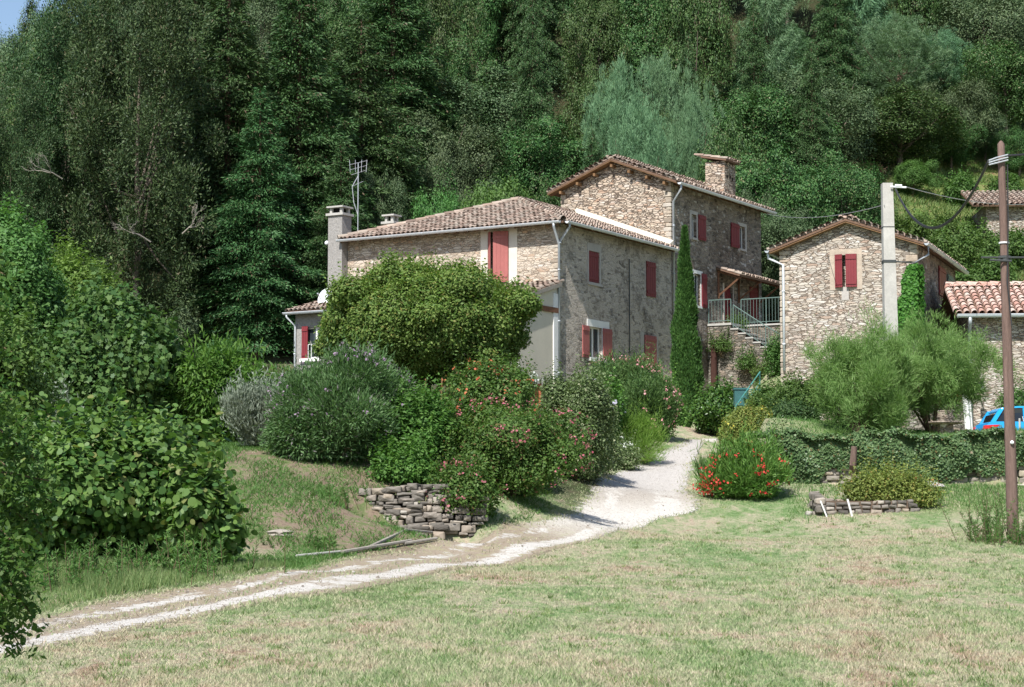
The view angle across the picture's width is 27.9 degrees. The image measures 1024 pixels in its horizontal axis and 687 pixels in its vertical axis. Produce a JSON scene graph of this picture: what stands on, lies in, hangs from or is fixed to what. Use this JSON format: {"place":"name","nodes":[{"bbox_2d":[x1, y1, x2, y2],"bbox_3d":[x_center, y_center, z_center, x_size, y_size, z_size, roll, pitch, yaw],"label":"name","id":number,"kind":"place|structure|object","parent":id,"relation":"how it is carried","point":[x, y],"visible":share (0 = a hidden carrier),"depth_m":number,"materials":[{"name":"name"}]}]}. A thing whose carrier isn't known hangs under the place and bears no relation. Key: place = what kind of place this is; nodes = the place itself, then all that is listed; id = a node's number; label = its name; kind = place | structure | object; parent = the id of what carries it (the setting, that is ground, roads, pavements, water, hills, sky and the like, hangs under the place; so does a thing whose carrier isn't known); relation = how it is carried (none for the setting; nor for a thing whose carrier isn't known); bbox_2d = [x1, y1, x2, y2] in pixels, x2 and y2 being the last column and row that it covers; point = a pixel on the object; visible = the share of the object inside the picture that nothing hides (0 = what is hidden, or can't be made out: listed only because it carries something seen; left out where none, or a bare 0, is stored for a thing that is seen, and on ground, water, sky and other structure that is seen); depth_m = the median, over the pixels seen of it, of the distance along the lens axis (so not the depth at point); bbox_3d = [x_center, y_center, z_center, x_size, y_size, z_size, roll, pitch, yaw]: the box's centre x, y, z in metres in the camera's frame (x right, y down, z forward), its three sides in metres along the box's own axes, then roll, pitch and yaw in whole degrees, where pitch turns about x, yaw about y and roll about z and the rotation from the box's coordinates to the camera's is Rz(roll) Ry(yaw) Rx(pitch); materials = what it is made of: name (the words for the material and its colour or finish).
{"place":"outdoors","nodes":[
{"label":"outdoors","id":0,"kind":"place"},
{"bbox_2d":[0,438,718,656],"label":"path","id":1,"kind":"structure","parent":0,"point":[643,479],"depth_m":33.72,"materials":[{"name":"beige gravel"}]},
{"bbox_2d":[0,437,718,662],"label":"verge tufts","id":2,"kind":"object","parent":1,"relation":"on","point":[185,618],"visible":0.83,"depth_m":24.76,"materials":[{"name":"green plant"}]},
{"bbox_2d":[0,0,1023,686],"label":"ground","id":3,"kind":"structure","parent":0,"point":[680,432],"depth_m":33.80,"materials":[{"name":"green plant"}]},
{"bbox_2d":[0,293,66,436],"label":"shrub","id":4,"kind":"object","parent":3,"relation":"on","point":[24,378],"visible":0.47,"depth_m":35.86,"materials":[{"name":"green plant"}]},
{"bbox_2d":[0,67,69,267],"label":"cypress tree","id":5,"kind":"object","parent":3,"relation":"on","point":[18,153],"visible":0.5,"depth_m":80.67,"materials":[{"name":"green plant"}]},
{"bbox_2d":[0,249,74,671],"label":"overhanging branch","id":6,"kind":"object","parent":3,"relation":"on","point":[8,479],"visible":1,"depth_m":10.72,"materials":[{"name":"green plant"}]},
{"bbox_2d":[0,187,79,425],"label":"broadleaf tree","id":7,"kind":"object","parent":3,"relation":"on","point":[43,286],"visible":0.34,"depth_m":43.37,"materials":[{"name":"green plant"}]},
{"bbox_2d":[0,0,145,288],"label":"cypress tree","id":8,"kind":"object","parent":3,"relation":"on","point":[46,56],"visible":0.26,"depth_m":83.85,"materials":[{"name":"green plant"}]},
{"bbox_2d":[1,549,147,591],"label":"weed clump","id":9,"kind":"object","parent":3,"relation":"on","point":[46,576],"visible":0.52,"depth_m":24.73,"materials":[{"name":"green plant"}]},
{"bbox_2d":[48,225,124,302],"bbox_3d":[-10.352,-0.185,49.040,2.926,5.628,2.773,0,-5,0],"label":"broadleaf tree","id":10,"kind":"object","parent":3,"relation":"on","point":[76,273],"visible":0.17,"depth_m":49.18,"materials":[{"name":"green plant"}]},
{"bbox_2d":[9,263,185,428],"bbox_3d":[-8.669,0.347,43.115,3.826,4.138,4.182,0,-5,0],"label":"fig tree","id":11,"kind":"object","parent":3,"relation":"on","point":[112,341],"visible":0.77,"depth_m":41.92,"materials":[{"name":"green plant"}]},
{"bbox_2d":[0,381,257,563],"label":"kiwi vine","id":12,"kind":"object","parent":3,"relation":"on","point":[115,487],"visible":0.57,"depth_m":27.40,"materials":[{"name":"green plant"}]},
{"bbox_2d":[45,0,234,351],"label":"cypress tree","id":13,"kind":"object","parent":3,"relation":"on","point":[169,49],"visible":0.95,"depth_m":81.07,"materials":[{"name":"green plant"}]},
{"bbox_2d":[0,555,326,619],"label":"tall grass","id":14,"kind":"structure","parent":3,"relation":"on","point":[132,581],"depth_m":24.59,"materials":[{"name":"green plant"}]},
{"bbox_2d":[69,530,259,581],"bbox_3d":[-4.278,2.674,26.107,2.155,0.650,1.578,-2,-5,23],"label":"weed clump","id":15,"kind":"object","parent":3,"relation":"on","point":[200,563],"visible":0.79,"depth_m":26.05,"materials":[{"name":"green plant"}]},
{"bbox_2d":[53,530,288,584],"bbox_3d":[-4.679,2.672,25.637,3.207,0.694,2.351,-1,-5,17],"label":"weed clump","id":16,"kind":"object","parent":3,"relation":"on","point":[94,557],"visible":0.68,"depth_m":25.54,"materials":[{"name":"green plant"}]},
{"bbox_2d":[148,441,252,564],"bbox_3d":[-4.119,2.207,27.244,1.349,1.797,1.325,3,-6,-32],"label":"kiwi vine","id":17,"kind":"object","parent":3,"relation":"on","point":[213,508],"visible":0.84,"depth_m":26.93,"materials":[{"name":"green plant"}]},
{"bbox_2d":[155,324,289,443],"bbox_3d":[-6.054,0.907,43.655,2.968,2.758,3.131,-3,-6,35],"label":"peach tree","id":18,"kind":"object","parent":3,"relation":"on","point":[201,379],"visible":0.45,"depth_m":43.01,"materials":[{"name":"green plant"}]},
{"bbox_2d":[140,0,306,334],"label":"fir tree","id":19,"kind":"object","parent":3,"relation":"on","point":[234,55],"visible":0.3,"depth_m":86.36,"materials":[{"name":"green plant"}]},
{"bbox_2d":[201,0,295,87],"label":"oak tree","id":20,"kind":"object","parent":3,"relation":"on","point":[260,15],"visible":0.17,"depth_m":114.46,"materials":[{"name":"green plant"}]},
{"bbox_2d":[214,361,285,446],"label":"silvery shrub","id":21,"kind":"object","parent":3,"relation":"on","point":[244,412],"visible":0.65,"depth_m":41.09,"materials":[{"name":"grey plant"}]},
{"bbox_2d":[184,86,327,356],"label":"fir tree","id":22,"kind":"object","parent":3,"relation":"on","point":[257,328],"visible":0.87,"depth_m":82.84,"materials":[{"name":"green plant"}]},
{"bbox_2d":[196,0,381,330],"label":"fir tree","id":23,"kind":"object","parent":3,"relation":"on","point":[317,160],"visible":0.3,"depth_m":88.59,"materials":[{"name":"green plant"}]},
{"bbox_2d":[252,373,341,461],"bbox_3d":[-4.113,1.457,39.864,1.782,1.848,1.675,0,-5,0],"label":"buddleia","id":24,"kind":"object","parent":3,"relation":"on","point":[284,440],"visible":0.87,"depth_m":39.42,"materials":[{"name":"green plant"}]},
{"bbox_2d":[278,141,373,360],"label":"fir tree","id":25,"kind":"object","parent":3,"relation":"on","point":[319,256],"visible":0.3,"depth_m":84.36,"materials":[{"name":"green plant"}]},
{"bbox_2d":[263,330,419,461],"bbox_3d":[-3.300,1.100,40.452,2.910,2.683,3.504,-1,-5,12],"label":"buddleia","id":26,"kind":"object","parent":3,"relation":"on","point":[359,394],"visible":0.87,"depth_m":39.60,"materials":[{"name":"green plant"}]},
{"bbox_2d":[302,7,440,225],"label":"fir tree","id":27,"kind":"object","parent":3,"relation":"on","point":[368,110],"visible":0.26,"depth_m":92.58,"materials":[{"name":"green plant"}]},
{"bbox_2d":[197,440,553,568],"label":"bank grass","id":28,"kind":"structure","parent":3,"relation":"on","point":[283,489],"depth_m":35.57,"materials":[{"name":"green plant"}]},
{"bbox_2d":[350,158,411,229],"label":"oak tree","id":29,"kind":"object","parent":3,"relation":"on","point":[392,204],"visible":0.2,"depth_m":90.42,"materials":[{"name":"green plant"}]},
{"bbox_2d":[363,423,439,483],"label":"shrub","id":30,"kind":"object","parent":3,"relation":"on","point":[397,465],"visible":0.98,"depth_m":39.06,"materials":[{"name":"green plant"}]},
{"bbox_2d":[331,0,477,202],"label":"fir tree","id":31,"kind":"object","parent":3,"relation":"on","point":[410,86],"visible":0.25,"depth_m":100.74,"materials":[{"name":"green plant"}]},
{"bbox_2d":[358,367,460,467],"bbox_3d":[-2.049,1.522,40.615,2.250,2.119,2.054,0,-5,0],"label":"shrub","id":32,"kind":"object","parent":3,"relation":"on","point":[423,410],"visible":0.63,"depth_m":40.18,"materials":[{"name":"green plant"}]},
{"bbox_2d":[358,483,488,539],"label":"dry stone wall","id":33,"kind":"structure","parent":3,"relation":"on","point":[409,495],"depth_m":37.80,"materials":[{"name":"grey stone"}]},
{"bbox_2d":[312,246,543,394],"bbox_3d":[-2.689,-0.504,63.715,7.378,5.173,6.688,0,-5,0],"label":"clipped tree","id":34,"kind":"object","parent":3,"relation":"on","point":[421,318],"visible":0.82,"depth_m":61.69,"materials":[{"name":"green plant"}]},
{"bbox_2d":[386,0,486,103],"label":"oak tree","id":35,"kind":"object","parent":3,"relation":"on","point":[441,11],"visible":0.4,"depth_m":110.37,"materials":[{"name":"green plant"}]},
{"bbox_2d":[376,103,511,210],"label":"oak tree","id":36,"kind":"object","parent":3,"relation":"on","point":[455,144],"visible":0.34,"depth_m":98.59,"materials":[{"name":"green plant"}]},
{"bbox_2d":[413,139,474,212],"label":"oak tree","id":37,"kind":"object","parent":3,"relation":"on","point":[442,154],"visible":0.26,"depth_m":94.21,"materials":[{"name":"green plant"}]},
{"bbox_2d":[423,436,514,516],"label":"rose bush","id":38,"kind":"object","parent":3,"relation":"on","point":[468,479],"visible":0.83,"depth_m":38.00,"materials":[{"name":"green plant"}]},
{"bbox_2d":[437,23,516,191],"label":"oak tree","id":39,"kind":"object","parent":3,"relation":"on","point":[461,68],"visible":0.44,"depth_m":104.54,"materials":[{"name":"green plant"}]},
{"bbox_2d":[441,0,516,80],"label":"oak tree","id":40,"kind":"object","parent":3,"relation":"on","point":[491,15],"visible":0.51,"depth_m":116.31,"materials":[{"name":"green plant"}]},
{"bbox_2d":[439,344,542,463],"bbox_3d":[-0.497,1.516,43.947,2.693,2.928,2.996,2,-5,-25],"label":"rose bush","id":41,"kind":"object","parent":3,"relation":"on","point":[506,383],"visible":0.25,"depth_m":43.27,"materials":[{"name":"green plant"}]},
{"bbox_2d":[412,59,576,187],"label":"oak tree","id":42,"kind":"object","parent":3,"relation":"on","point":[458,99],"visible":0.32,"depth_m":103.29,"materials":[{"name":"green plant"}]},
{"bbox_2d":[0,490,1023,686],"bbox_3d":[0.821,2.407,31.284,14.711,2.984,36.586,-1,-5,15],"label":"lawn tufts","id":43,"kind":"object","parent":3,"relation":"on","point":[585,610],"visible":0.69,"depth_m":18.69,"materials":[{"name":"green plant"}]},
{"bbox_2d":[441,382,597,498],"bbox_3d":[0.102,1.979,40.955,3.213,2.451,3.612,0,-5,0],"label":"rose bush","id":44,"kind":"object","parent":3,"relation":"on","point":[540,451],"visible":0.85,"depth_m":40.11,"materials":[{"name":"green plant"}]},
{"bbox_2d":[282,153,779,393],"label":"farmhouse","id":45,"kind":"object","parent":3,"relation":"on","point":[593,257],"visible":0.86,"depth_m":77.17,"materials":[{"name":"stone"}]},
{"bbox_2d":[501,0,560,201],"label":"fir tree","id":46,"kind":"object","parent":3,"relation":"on","point":[538,71],"visible":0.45,"depth_m":102.02,"materials":[{"name":"green plant"}]},
{"bbox_2d":[484,109,586,204],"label":"oak tree","id":47,"kind":"object","parent":3,"relation":"on","point":[550,132],"visible":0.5,"depth_m":99.95,"materials":[{"name":"green plant"}]},
{"bbox_2d":[501,0,569,87],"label":"fir tree","id":48,"kind":"object","parent":3,"relation":"on","point":[519,8],"visible":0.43,"depth_m":116.06,"materials":[{"name":"green plant"}]},
{"bbox_2d":[529,354,621,479],"bbox_3d":[1.312,1.724,46.466,2.391,2.968,2.194,0,-5,0],"label":"shrub","id":49,"kind":"object","parent":3,"relation":"on","point":[590,399],"visible":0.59,"depth_m":46.12,"materials":[{"name":"green plant"}]},
{"bbox_2d":[553,60,634,174],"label":"oak tree","id":50,"kind":"object","parent":3,"relation":"on","point":[578,109],"visible":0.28,"depth_m":102.38,"materials":[{"name":"green plant"}]},
{"bbox_2d":[553,0,651,111],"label":"oak tree","id":51,"kind":"object","parent":3,"relation":"on","point":[601,23],"visible":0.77,"depth_m":112.76,"materials":[{"name":"green plant"}]},
{"bbox_2d":[580,51,656,162],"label":"pine tree","id":52,"kind":"object","parent":3,"relation":"on","point":[619,87],"visible":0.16,"depth_m":98.06,"materials":[{"name":"green plant"}]},
{"bbox_2d":[576,341,670,396],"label":"oleander","id":53,"kind":"object","parent":3,"relation":"on","point":[635,364],"visible":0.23,"depth_m":61.65,"materials":[{"name":"green plant"}]},
{"bbox_2d":[591,0,692,105],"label":"oak tree","id":54,"kind":"object","parent":3,"relation":"on","point":[650,14],"visible":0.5,"depth_m":113.28,"materials":[{"name":"green plant"}]},
{"bbox_2d":[614,397,671,463],"bbox_3d":[3.177,2.402,55.475,2.337,1.982,2.009,-1,-5,11],"label":"fennel","id":55,"kind":"object","parent":3,"relation":"on","point":[644,427],"visible":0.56,"depth_m":55.23,"materials":[{"name":"green plant"}]},
{"bbox_2d":[604,87,683,174],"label":"pine tree","id":56,"kind":"object","parent":3,"relation":"on","point":[656,157],"visible":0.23,"depth_m":94.63,"materials":[{"name":"green plant"}]},
{"bbox_2d":[616,362,683,438],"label":"oleander","id":57,"kind":"object","parent":3,"relation":"on","point":[659,391],"visible":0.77,"depth_m":59.58,"materials":[{"name":"green plant"}]},
{"bbox_2d":[635,46,725,176],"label":"pine tree","id":58,"kind":"object","parent":3,"relation":"on","point":[670,79],"visible":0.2,"depth_m":99.78,"materials":[{"name":"green plant"}]},
{"bbox_2d":[659,86,713,180],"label":"pine tree","id":59,"kind":"object","parent":3,"relation":"on","point":[687,158],"visible":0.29,"depth_m":96.92,"materials":[{"name":"green plant"}]},
{"bbox_2d":[669,224,704,427],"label":"cypress tree","id":60,"kind":"object","parent":3,"relation":"on","point":[686,351],"visible":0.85,"depth_m":74.49,"materials":[{"name":"green plant"}]},
{"bbox_2d":[658,0,744,119],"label":"oak tree","id":61,"kind":"object","parent":3,"relation":"on","point":[713,43],"visible":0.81,"depth_m":111.80,"materials":[{"name":"green plant"}]},
{"bbox_2d":[685,374,750,435],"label":"laurel","id":62,"kind":"object","parent":3,"relation":"on","point":[708,407],"visible":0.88,"depth_m":69.59,"materials":[{"name":"green plant"}]},
{"bbox_2d":[693,108,769,201],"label":"oak tree","id":63,"kind":"object","parent":3,"relation":"on","point":[734,149],"visible":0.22,"depth_m":95.50,"materials":[{"name":"green plant"}]},
{"bbox_2d":[707,323,767,390],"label":"stone stair","id":64,"kind":"object","parent":3,"relation":"on","point":[725,366],"visible":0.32,"depth_m":82.12,"materials":[{"name":"stone"}]},
{"bbox_2d":[709,393,776,447],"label":"shrub","id":65,"kind":"object","parent":3,"relation":"on","point":[733,420],"visible":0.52,"depth_m":55.15,"materials":[{"name":"green plant"}]},
{"bbox_2d":[691,416,799,501],"bbox_3d":[5.315,2.655,46.879,2.464,2.051,2.209,0,-5,0],"label":"oleander","id":66,"kind":"object","parent":3,"relation":"on","point":[751,467],"visible":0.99,"depth_m":46.47,"materials":[{"name":"green plant"}]},
{"bbox_2d":[729,0,779,190],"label":"fir tree","id":67,"kind":"object","parent":3,"relation":"on","point":[749,70],"visible":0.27,"depth_m":105.13,"materials":[{"name":"green plant"}]},
{"bbox_2d":[732,0,803,106],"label":"pine tree","id":68,"kind":"object","parent":3,"relation":"on","point":[774,13],"visible":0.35,"depth_m":112.03,"materials":[{"name":"green plant"}]},
{"bbox_2d":[697,78,845,183],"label":"oak tree","id":69,"kind":"object","parent":3,"relation":"on","point":[771,111],"visible":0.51,"depth_m":101.56,"materials":[{"name":"green plant"}]},
{"bbox_2d":[735,138,837,315],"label":"oak tree","id":70,"kind":"object","parent":3,"relation":"on","point":[784,179],"visible":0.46,"depth_m":92.89,"materials":[{"name":"green plant"}]},
{"bbox_2d":[760,364,824,418],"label":"shrub","id":71,"kind":"object","parent":3,"relation":"on","point":[791,386],"visible":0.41,"depth_m":63.62,"materials":[{"name":"green plant"}]},
{"bbox_2d":[761,201,842,322],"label":"oak tree","id":72,"kind":"object","parent":3,"relation":"on","point":[784,226],"visible":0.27,"depth_m":90.17,"materials":[{"name":"green plant"}]},
{"bbox_2d":[786,38,847,225],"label":"fir tree","id":73,"kind":"object","parent":3,"relation":"on","point":[816,144],"visible":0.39,"depth_m":100.97,"materials":[{"name":"green plant"}]},
{"bbox_2d":[766,59,885,173],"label":"oak tree","id":74,"kind":"object","parent":3,"relation":"on","point":[859,106],"visible":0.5,"depth_m":105.69,"materials":[{"name":"green plant"}]},
{"bbox_2d":[804,0,872,117],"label":"fir tree","id":75,"kind":"object","parent":3,"relation":"on","point":[836,38],"visible":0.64,"depth_m":114.71,"materials":[{"name":"green plant"}]},
{"bbox_2d":[807,137,899,225],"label":"oak tree","id":76,"kind":"object","parent":3,"relation":"on","point":[865,197],"visible":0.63,"depth_m":97.04,"materials":[{"name":"green plant"}]},
{"bbox_2d":[797,290,926,434],"bbox_3d":[8.996,0.544,52.518,3.346,3.928,4.533,0,-5,0],"label":"pine tree","id":77,"kind":"object","parent":3,"relation":"on","point":[868,369],"visible":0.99,"depth_m":52.11,"materials":[{"name":"green plant"}]},
{"bbox_2d":[805,491,919,515],"bbox_3d":[7.537,3.530,44.737,2.454,0.662,1.612,0,-5,0],"label":"stone planter","id":78,"kind":"object","parent":3,"relation":"on","point":[837,506],"visible":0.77,"depth_m":44.17,"materials":[{"name":"stone"}]},
{"bbox_2d":[834,445,951,505],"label":"shrub","id":79,"kind":"object","parent":78,"relation":"in","point":[888,485],"visible":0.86,"depth_m":44.68,"materials":[{"name":"green plant"}]},
{"bbox_2d":[765,213,968,429],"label":"stone annex","id":80,"kind":"object","parent":3,"relation":"on","point":[830,272],"visible":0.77,"depth_m":69.55,"materials":[{"name":"stone"}]},
{"bbox_2d":[897,263,926,339],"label":"creeper","id":81,"kind":"object","parent":80,"relation":"attached to","point":[913,287],"visible":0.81,"depth_m":68.33,"materials":[{"name":"green plant"}]},
{"bbox_2d":[764,442,1023,484],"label":"retaining wall","id":82,"kind":"structure","parent":3,"relation":"on","point":[833,479],"depth_m":49.12,"materials":[{"name":"stone"}]},
{"bbox_2d":[767,425,1023,483],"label":"ivy","id":83,"kind":"object","parent":82,"relation":"on","point":[816,457],"visible":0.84,"depth_m":48.91,"materials":[{"name":"green plant"}]},
{"bbox_2d":[769,415,1023,523],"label":"terrace grass","id":84,"kind":"structure","parent":3,"relation":"on","point":[916,430],"depth_m":47.53,"materials":[{"name":"green plant"}]},
{"bbox_2d":[881,183,914,427],"bbox_3d":[10.312,-0.788,54.832,0.833,7.029,0.470,0,-5,0],"label":"utility pole","id":85,"kind":"object","parent":3,"relation":"on","point":[889,289],"visible":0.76,"depth_m":54.86,"materials":[{"name":"concrete"}]},
{"bbox_2d":[842,11,954,103],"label":"pine tree","id":86,"kind":"object","parent":3,"relation":"on","point":[879,76],"visible":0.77,"depth_m":118.90,"materials":[{"name":"green plant"}]},
{"bbox_2d":[831,76,972,169],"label":"oak tree","id":87,"kind":"object","parent":3,"relation":"on","point":[904,141],"visible":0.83,"depth_m":109.46,"materials":[{"name":"green plant"}]},
{"bbox_2d":[884,158,945,199],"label":"broadleaf tree","id":88,"kind":"object","parent":3,"relation":"on","point":[919,173],"visible":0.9,"depth_m":106.62,"materials":[{"name":"green plant"}]},
{"bbox_2d":[858,298,1023,432],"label":"pine tree","id":89,"kind":"object","parent":3,"relation":"on","point":[944,376],"visible":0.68,"depth_m":53.71,"materials":[{"name":"green plant"}]},
{"bbox_2d":[905,25,993,107],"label":"pine tree","id":90,"kind":"object","parent":3,"relation":"on","point":[949,40],"visible":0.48,"depth_m":120.84,"materials":[{"name":"green plant"}]},
{"bbox_2d":[885,142,1023,287],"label":"slope grass","id":91,"kind":"structure","parent":3,"relation":"on","point":[926,203],"depth_m":102.95,"materials":[{"name":"green plant"}]},
{"bbox_2d":[910,71,1008,160],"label":"oak tree","id":92,"kind":"object","parent":3,"relation":"on","point":[970,93],"visible":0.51,"depth_m":115.14,"materials":[{"name":"green plant"}]},
{"bbox_2d":[905,0,1023,97],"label":"oak tree","id":93,"kind":"object","parent":3,"relation":"on","point":[960,20],"visible":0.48,"depth_m":122.29,"materials":[{"name":"green plant"}]},
{"bbox_2d":[929,215,1021,279],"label":"shrub","id":94,"kind":"object","parent":3,"relation":"on","point":[964,249],"visible":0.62,"depth_m":88.14,"materials":[{"name":"green plant"}]},
{"bbox_2d":[933,485,1023,542],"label":"weed clump","id":95,"kind":"object","parent":3,"relation":"on","point":[986,524],"visible":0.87,"depth_m":37.44,"materials":[{"name":"green plant"}]},
{"bbox_2d":[940,280,1023,426],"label":"outbuilding","id":96,"kind":"structure","parent":3,"relation":"on","point":[979,304],"depth_m":68.23,"materials":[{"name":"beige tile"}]},
{"bbox_2d":[940,34,1023,134],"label":"oak tree","id":97,"kind":"object","parent":3,"relation":"on","point":[998,60],"visible":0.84,"depth_m":118.44,"materials":[{"name":"green plant"}]},
{"bbox_2d":[961,190,1023,238],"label":"hillside barn","id":98,"kind":"structure","parent":3,"relation":"on","point":[990,212],"depth_m":95.86,"materials":[{"name":"stone"}]},
{"bbox_2d":[981,141,1023,539],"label":"utility pole","id":99,"kind":"object","parent":3,"relation":"on","point":[1004,258],"visible":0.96,"depth_m":38.07,"materials":[{"name":"wood"}]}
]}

